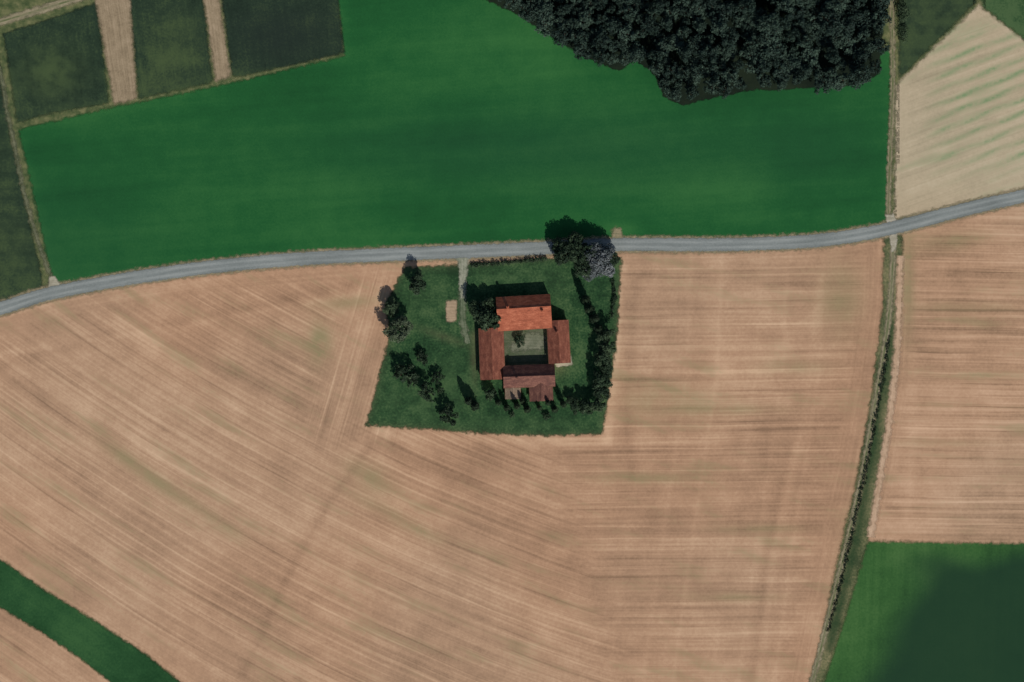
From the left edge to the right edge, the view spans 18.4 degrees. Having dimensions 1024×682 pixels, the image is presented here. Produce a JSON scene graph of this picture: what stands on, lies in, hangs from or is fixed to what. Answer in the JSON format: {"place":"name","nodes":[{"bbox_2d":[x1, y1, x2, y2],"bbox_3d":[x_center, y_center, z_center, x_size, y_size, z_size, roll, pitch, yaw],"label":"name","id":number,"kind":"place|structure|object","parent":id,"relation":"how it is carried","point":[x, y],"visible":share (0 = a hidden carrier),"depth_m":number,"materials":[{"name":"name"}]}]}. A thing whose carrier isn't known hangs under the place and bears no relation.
{"place":"outdoors","nodes":[
{"label":"outdoors","id":0,"kind":"place"},
{"bbox_2d":[0,66,51,276],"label":"farm track","id":1,"kind":"structure","parent":0,"point":[21,179],"depth_m":1299.95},
{"bbox_2d":[0,0,81,24],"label":"farm track","id":2,"kind":"structure","parent":0,"point":[43,9],"depth_m":1299.95,"materials":[{"name":"beige soil"}]},
{"bbox_2d":[0,608,109,681],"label":"stubble field","id":3,"kind":"structure","parent":0,"point":[28,653],"depth_m":1299.96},
{"bbox_2d":[203,0,229,81],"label":"bare strip","id":4,"kind":"object","parent":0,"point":[217,41],"visible":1,"depth_m":1299.95,"materials":[{"name":"soil"}]},
{"bbox_2d":[0,238,884,681],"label":"stubble field","id":5,"kind":"structure","parent":0,"point":[212,478],"depth_m":1299.96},
{"bbox_2d":[19,0,890,281],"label":"meadow","id":6,"kind":"structure","parent":0,"point":[402,123],"depth_m":1299.97,"materials":[{"name":"green plant"}]},
{"bbox_2d":[566,231,583,251],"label":"broadleaf tree","id":7,"kind":"object","parent":6,"relation":"on","point":[576,236],"visible":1,"depth_m":1293.45,"materials":[{"name":"green plant"}]},
{"bbox_2d":[456,257,469,297],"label":"driveway","id":8,"kind":"structure","parent":0,"point":[463,264],"depth_m":1299.89,"materials":[{"name":"beige gravel"}]},
{"bbox_2d":[458,290,469,343],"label":"driveway","id":9,"kind":"structure","parent":0,"point":[462,322],"depth_m":1299.90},
{"bbox_2d":[365,258,622,436],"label":"lawn","id":10,"kind":"structure","parent":0,"point":[436,336],"depth_m":1299.94,"materials":[{"name":"green plant"}]},
{"bbox_2d":[382,297,399,317],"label":"broadleaf tree","id":11,"kind":"object","parent":10,"relation":"on","point":[393,306],"visible":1,"depth_m":1294.45,"materials":[{"name":"green plant"}]},
{"bbox_2d":[382,315,413,343],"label":"broadleaf tree","id":12,"kind":"object","parent":10,"relation":"on","point":[399,323],"visible":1,"depth_m":1291.75,"materials":[{"name":"green plant"}]},
{"bbox_2d":[394,363,416,382],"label":"shrub","id":13,"kind":"object","parent":10,"relation":"on","point":[407,375],"visible":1,"depth_m":1294.99,"materials":[{"name":"green plant"}]},
{"bbox_2d":[407,374,419,387],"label":"shrub","id":14,"kind":"object","parent":10,"relation":"on","point":[409,381],"visible":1,"depth_m":1296.16,"materials":[{"name":"green plant"}]},
{"bbox_2d":[409,270,425,294],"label":"broadleaf tree","id":15,"kind":"object","parent":10,"relation":"on","point":[415,282],"visible":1,"depth_m":1293.39,"materials":[{"name":"green plant"}]},
{"bbox_2d":[416,349,427,362],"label":"shrub","id":16,"kind":"object","parent":10,"relation":"on","point":[420,358],"visible":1,"depth_m":1297.30,"materials":[{"name":"green plant"}]},
{"bbox_2d":[417,381,435,402],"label":"shrub","id":17,"kind":"object","parent":10,"relation":"on","point":[425,395],"visible":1,"depth_m":1294.40,"materials":[{"name":"green plant"}]},
{"bbox_2d":[430,371,445,383],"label":"shrub","id":18,"kind":"object","parent":10,"relation":"on","point":[432,380],"visible":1,"depth_m":1296.83,"materials":[{"name":"green plant"}]},
{"bbox_2d":[437,387,443,393],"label":"shrub","id":19,"kind":"object","parent":10,"relation":"on","point":[440,389],"visible":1,"depth_m":1297.78,"materials":[{"name":"green plant"}]},
{"bbox_2d":[438,402,458,425],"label":"shrub","id":20,"kind":"object","parent":10,"relation":"on","point":[443,418],"visible":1,"depth_m":1295.06,"materials":[{"name":"green plant"}]},
{"bbox_2d":[446,300,456,321],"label":"bare patch","id":21,"kind":"object","parent":10,"relation":"on","point":[451,308],"visible":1,"depth_m":1299.91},
{"bbox_2d":[463,396,472,404],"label":"cypress tree","id":22,"kind":"object","parent":10,"relation":"on","point":[468,400],"visible":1,"depth_m":1293.92,"materials":[{"name":"green plant"}]},
{"bbox_2d":[470,401,479,410],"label":"cypress tree","id":23,"kind":"object","parent":10,"relation":"on","point":[474,406],"visible":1,"depth_m":1294.62,"materials":[{"name":"green plant"}]},
{"bbox_2d":[468,300,489,320],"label":"broadleaf tree","id":24,"kind":"object","parent":10,"relation":"on","point":[474,305],"visible":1,"depth_m":1292.96,"materials":[{"name":"green plant"}]},
{"bbox_2d":[473,306,500,331],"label":"broadleaf tree","id":25,"kind":"object","parent":10,"relation":"on","point":[488,320],"visible":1,"depth_m":1291.31,"materials":[{"name":"green plant"}]},
{"bbox_2d":[484,388,496,400],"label":"broadleaf tree","id":26,"kind":"object","parent":10,"relation":"on","point":[490,395],"visible":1,"depth_m":1295.56,"materials":[{"name":"green plant"}]},
{"bbox_2d":[484,297,496,312],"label":"broadleaf tree","id":27,"kind":"object","parent":10,"relation":"on","point":[491,302],"visible":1,"depth_m":1294.33,"materials":[{"name":"green plant"}]},
{"bbox_2d":[478,328,504,379],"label":"barn","id":28,"kind":"structure","parent":10,"relation":"on","point":[491,354],"depth_m":1294.88,"materials":[{"name":"tile"}]},
{"bbox_2d":[495,399,501,405],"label":"cypress tree","id":29,"kind":"object","parent":10,"relation":"on","point":[498,402],"visible":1,"depth_m":1295.14,"materials":[{"name":"green plant"}]},
{"bbox_2d":[503,404,509,410],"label":"cypress tree","id":30,"kind":"object","parent":10,"relation":"on","point":[506,407],"visible":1,"depth_m":1295.54,"materials":[{"name":"green plant"}]},
{"bbox_2d":[470,257,547,267],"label":"hedge","id":31,"kind":"object","parent":10,"relation":"on","point":[485,263],"visible":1,"depth_m":1298.84,"materials":[{"name":"green plant"}]},
{"bbox_2d":[513,402,520,409],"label":"cypress tree","id":32,"kind":"object","parent":10,"relation":"on","point":[517,406],"visible":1,"depth_m":1293.99,"materials":[{"name":"green plant"}]},
{"bbox_2d":[519,397,524,404],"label":"cypress tree","id":33,"kind":"object","parent":10,"relation":"on","point":[522,400],"visible":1,"depth_m":1295.39,"materials":[{"name":"green plant"}]},
{"bbox_2d":[496,294,551,331],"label":"farmhouse","id":34,"kind":"object","parent":10,"relation":"on","point":[525,312],"visible":1,"depth_m":1293.25,"materials":[{"name":"tile"}]},
{"bbox_2d":[523,405,530,412],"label":"cypress tree","id":35,"kind":"object","parent":10,"relation":"on","point":[527,409],"visible":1,"depth_m":1294.80,"materials":[{"name":"green plant"}]},
{"bbox_2d":[503,364,554,401],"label":"farm outbuilding","id":36,"kind":"structure","parent":10,"relation":"on","point":[538,380],"depth_m":1295.22,"materials":[{"name":"tile"}]},
{"bbox_2d":[543,412,550,419],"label":"shrub","id":37,"kind":"object","parent":10,"relation":"on","point":[545,415],"visible":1,"depth_m":1298.31,"materials":[{"name":"green plant"}]},
{"bbox_2d":[551,406,558,412],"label":"cypress tree","id":38,"kind":"object","parent":10,"relation":"on","point":[554,409],"visible":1,"depth_m":1295.68,"materials":[{"name":"green plant"}]},
{"bbox_2d":[551,236,565,254],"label":"broadleaf tree","id":39,"kind":"object","parent":10,"relation":"on","point":[555,243],"visible":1,"depth_m":1293.87,"materials":[{"name":"green plant"}]},
{"bbox_2d":[547,320,570,363],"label":"barn","id":40,"kind":"structure","parent":10,"relation":"on","point":[558,339],"depth_m":1294.93,"materials":[{"name":"tile"}]},
{"bbox_2d":[552,241,573,265],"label":"broadleaf tree","id":41,"kind":"object","parent":10,"relation":"on","point":[559,259],"visible":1,"depth_m":1291.51,"materials":[{"name":"green plant"}]},
{"bbox_2d":[559,401,566,407],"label":"cypress tree","id":42,"kind":"object","parent":10,"relation":"on","point":[563,404],"visible":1,"depth_m":1293.77,"materials":[{"name":"green plant"}]},
{"bbox_2d":[555,360,571,366],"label":"gravel patch","id":43,"kind":"object","parent":10,"relation":"on","point":[562,364],"visible":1,"depth_m":1299.91,"materials":[{"name":"beige gravel"}]},
{"bbox_2d":[566,396,573,405],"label":"broadleaf tree","id":44,"kind":"object","parent":10,"relation":"on","point":[570,400],"visible":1,"depth_m":1296.17,"materials":[{"name":"green plant"}]},
{"bbox_2d":[564,241,586,265],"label":"broadleaf tree","id":45,"kind":"object","parent":10,"relation":"on","point":[574,257],"visible":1,"depth_m":1291.52,"materials":[{"name":"green plant"}]},
{"bbox_2d":[570,398,582,414],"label":"broadleaf tree","id":46,"kind":"object","parent":10,"relation":"on","point":[574,407],"visible":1,"depth_m":1295.87,"materials":[{"name":"green plant"}]},
{"bbox_2d":[573,257,592,280],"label":"broadleaf tree","id":47,"kind":"object","parent":10,"relation":"on","point":[579,270],"visible":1,"depth_m":1291.95,"materials":[{"name":"green plant"}]},
{"bbox_2d":[581,295,589,303],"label":"cypress tree","id":48,"kind":"object","parent":10,"relation":"on","point":[585,299],"visible":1,"depth_m":1292.17,"materials":[{"name":"green plant"}]},
{"bbox_2d":[580,398,594,414],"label":"broadleaf tree","id":49,"kind":"object","parent":10,"relation":"on","point":[586,409],"visible":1,"depth_m":1294.37,"materials":[{"name":"green plant"}]},
{"bbox_2d":[584,304,594,313],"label":"cypress tree","id":50,"kind":"object","parent":10,"relation":"on","point":[589,308],"visible":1,"depth_m":1292.35,"materials":[{"name":"green plant"}]},
{"bbox_2d":[577,242,602,263],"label":"broadleaf tree","id":51,"kind":"object","parent":10,"relation":"on","point":[586,247],"visible":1,"depth_m":1291.72,"materials":[{"name":"green plant"}]},
{"bbox_2d":[582,263,601,281],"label":"silver leaved tree","id":52,"kind":"object","parent":10,"relation":"on","point":[593,275],"visible":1,"depth_m":1293.37,"materials":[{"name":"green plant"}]},
{"bbox_2d":[589,313,599,323],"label":"cypress tree","id":53,"kind":"object","parent":10,"relation":"on","point":[594,318],"visible":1,"depth_m":1292.63,"materials":[{"name":"green plant"}]},
{"bbox_2d":[589,398,606,411],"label":"broadleaf tree","id":54,"kind":"object","parent":10,"relation":"on","point":[597,404],"visible":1,"depth_m":1293.52,"materials":[{"name":"green plant"}]},
{"bbox_2d":[593,324,602,333],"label":"cypress tree","id":55,"kind":"object","parent":10,"relation":"on","point":[597,328],"visible":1,"depth_m":1293.34,"materials":[{"name":"green plant"}]},
{"bbox_2d":[584,241,614,275],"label":"silver leaved tree","id":56,"kind":"object","parent":10,"relation":"on","point":[605,252],"visible":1,"depth_m":1290.89,"materials":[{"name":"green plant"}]},
{"bbox_2d":[592,384,610,400],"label":"broadleaf tree","id":57,"kind":"object","parent":10,"relation":"on","point":[601,391],"visible":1,"depth_m":1293.54,"materials":[{"name":"green plant"}]},
{"bbox_2d":[592,370,612,391],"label":"broadleaf tree","id":58,"kind":"object","parent":10,"relation":"on","point":[603,381],"visible":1,"depth_m":1292.87,"materials":[{"name":"green plant"}]},
{"bbox_2d":[594,346,611,368],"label":"broadleaf tree","id":59,"kind":"object","parent":10,"relation":"on","point":[607,361],"visible":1,"depth_m":1292.93,"materials":[{"name":"green plant"}]},
{"bbox_2d":[596,328,615,342],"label":"broadleaf tree","id":60,"kind":"object","parent":10,"relation":"on","point":[604,337],"visible":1,"depth_m":1293.04,"materials":[{"name":"green plant"}]},
{"bbox_2d":[599,365,612,378],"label":"broadleaf tree","id":61,"kind":"object","parent":10,"relation":"on","point":[607,371],"visible":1,"depth_m":1293.80,"materials":[{"name":"green plant"}]},
{"bbox_2d":[598,342,616,356],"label":"broadleaf tree","id":62,"kind":"object","parent":10,"relation":"on","point":[606,349],"visible":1,"depth_m":1292.78,"materials":[{"name":"green plant"}]},
{"bbox_2d":[601,265,614,277],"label":"silver leaved tree","id":63,"kind":"object","parent":10,"relation":"on","point":[610,272],"visible":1,"depth_m":1294.76,"materials":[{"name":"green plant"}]},
{"bbox_2d":[600,250,620,266],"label":"broadleaf tree","id":64,"kind":"object","parent":10,"relation":"on","point":[615,261],"visible":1,"depth_m":1293.16,"materials":[{"name":"green plant"}]},
{"bbox_2d":[610,278,617,317],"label":"hedge","id":65,"kind":"object","parent":10,"relation":"on","point":[612,301],"visible":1,"depth_m":1299.08,"materials":[{"name":"green plant"}]},
{"bbox_2d":[0,190,1023,314],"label":"country road","id":66,"kind":"structure","parent":0,"point":[520,249],"depth_m":1299.86,"materials":[{"name":"grey asphalt"}]},
{"bbox_2d":[0,0,1023,681],"bbox_3d":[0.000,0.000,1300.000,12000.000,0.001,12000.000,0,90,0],"label":"ground","id":67,"kind":"structure","parent":0,"point":[10,6],"depth_m":1300.00,"materials":[{"name":"green plant"}]},
{"bbox_2d":[0,65,41,299],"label":"crop plot","id":68,"kind":"object","parent":67,"relation":"on","point":[20,272],"visible":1,"depth_m":1299.97,"materials":[{"name":"green plant"}]},
{"bbox_2d":[3,3,108,121],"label":"crop plot","id":69,"kind":"object","parent":67,"relation":"on","point":[55,64],"visible":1,"depth_m":1299.97,"materials":[{"name":"green plant"}]},
{"bbox_2d":[0,561,178,681],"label":"grass strip","id":70,"kind":"object","parent":67,"relation":"on","point":[102,650],"depth_m":1299.95,"materials":[{"name":"green plant"}]},
{"bbox_2d":[95,0,136,103],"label":"bare strip","id":71,"kind":"object","parent":67,"relation":"on","point":[115,23],"visible":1,"depth_m":1299.95,"materials":[{"name":"soil"}]},
{"bbox_2d":[130,0,212,98],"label":"crop plot","id":72,"kind":"object","parent":67,"relation":"on","point":[171,45],"visible":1,"depth_m":1299.97,"materials":[{"name":"green plant"}]},
{"bbox_2d":[222,0,344,76],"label":"crop plot","id":73,"kind":"object","parent":67,"relation":"on","point":[265,35],"visible":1,"depth_m":1299.97,"materials":[{"name":"green plant"}]},
{"bbox_2d":[0,188,1023,316],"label":"road shoulder","id":74,"kind":"object","parent":67,"relation":"on","point":[474,243],"visible":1,"depth_m":1299.91},
{"bbox_2d":[48,276,59,287],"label":"gravel patch","id":75,"kind":"object","parent":74,"relation":"on","point":[53,281],"visible":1,"depth_m":1299.88,"materials":[{"name":"beige gravel"}]},
{"bbox_2d":[612,228,621,238],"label":"gravel patch","id":76,"kind":"object","parent":74,"relation":"on","point":[616,233],"visible":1,"depth_m":1299.88,"materials":[{"name":"beige gravel"}]},
{"bbox_2d":[885,214,895,222],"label":"gravel patch","id":77,"kind":"object","parent":74,"relation":"on","point":[890,218],"visible":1,"depth_m":1299.88,"materials":[{"name":"beige gravel"}]},
{"bbox_2d":[889,233,897,251],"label":"gravel patch","id":78,"kind":"object","parent":74,"relation":"on","point":[893,240],"visible":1,"depth_m":1299.88,"materials":[{"name":"beige gravel"}]},
{"bbox_2d":[809,235,902,681],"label":"rough margin","id":79,"kind":"object","parent":67,"relation":"on","point":[858,545],"visible":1,"depth_m":1299.95,"materials":[{"name":"green plant"}]},
{"bbox_2d":[825,335,890,631],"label":"hedgerow","id":80,"kind":"object","parent":79,"relation":"on","point":[859,499],"visible":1,"depth_m":1299.42,"materials":[{"name":"green plant"}]},
{"bbox_2d":[867,256,904,537],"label":"bare strip","id":81,"kind":"object","parent":79,"relation":"on","point":[871,528],"visible":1,"depth_m":1299.94,"materials":[{"name":"soil"}]},
{"bbox_2d":[896,0,911,43],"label":"hedgerow","id":82,"kind":"object","parent":67,"relation":"on","point":[903,13],"visible":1,"depth_m":1297.72,"materials":[{"name":"green plant"}]},
{"bbox_2d":[504,329,548,365],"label":"courtyard","id":83,"kind":"structure","parent":0,"point":[528,357],"depth_m":1299.92,"materials":[{"name":"green plant"}]},
{"bbox_2d":[509,332,546,351],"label":"gravel patch","id":84,"kind":"object","parent":83,"relation":"on","point":[532,340],"visible":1,"depth_m":1299.88,"materials":[{"name":"beige gravel"}]},
{"bbox_2d":[514,334,524,347],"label":"shrub","id":85,"kind":"object","parent":84,"relation":"on","point":[520,340],"visible":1,"depth_m":1297.21,"materials":[{"name":"green plant"}]},
{"bbox_2d":[488,0,884,104],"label":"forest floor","id":86,"kind":"structure","parent":0,"point":[751,81],"depth_m":1299.95,"materials":[{"name":"green plant"}]},
{"bbox_2d":[809,249,896,681],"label":"farm track","id":87,"kind":"structure","parent":0,"point":[823,635],"depth_m":1299.92,"materials":[{"name":"green plant"}]},
{"bbox_2d":[886,0,895,214],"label":"farm track","id":88,"kind":"structure","parent":0,"point":[891,118],"depth_m":1299.94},
{"bbox_2d":[825,541,1023,681],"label":"crop field","id":89,"kind":"structure","parent":0,"point":[934,612],"depth_m":1299.97,"materials":[{"name":"green plant"}]},
{"bbox_2d":[898,0,975,76],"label":"rough grass","id":90,"kind":"structure","parent":0,"point":[928,23],"depth_m":1299.97,"materials":[{"name":"green plant"}]},
{"bbox_2d":[868,204,1023,543],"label":"stubble field","id":91,"kind":"structure","parent":0,"point":[954,468],"depth_m":1299.96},
{"bbox_2d":[893,4,1023,218],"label":"cereal field","id":92,"kind":"structure","parent":0,"point":[960,123],"depth_m":1299.97,"materials":[{"name":"beige plant"}]},
{"bbox_2d":[982,0,1023,37],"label":"meadow","id":93,"kind":"structure","parent":0,"point":[1010,13],"depth_m":1299.97,"materials":[{"name":"green plant"}]}
]}

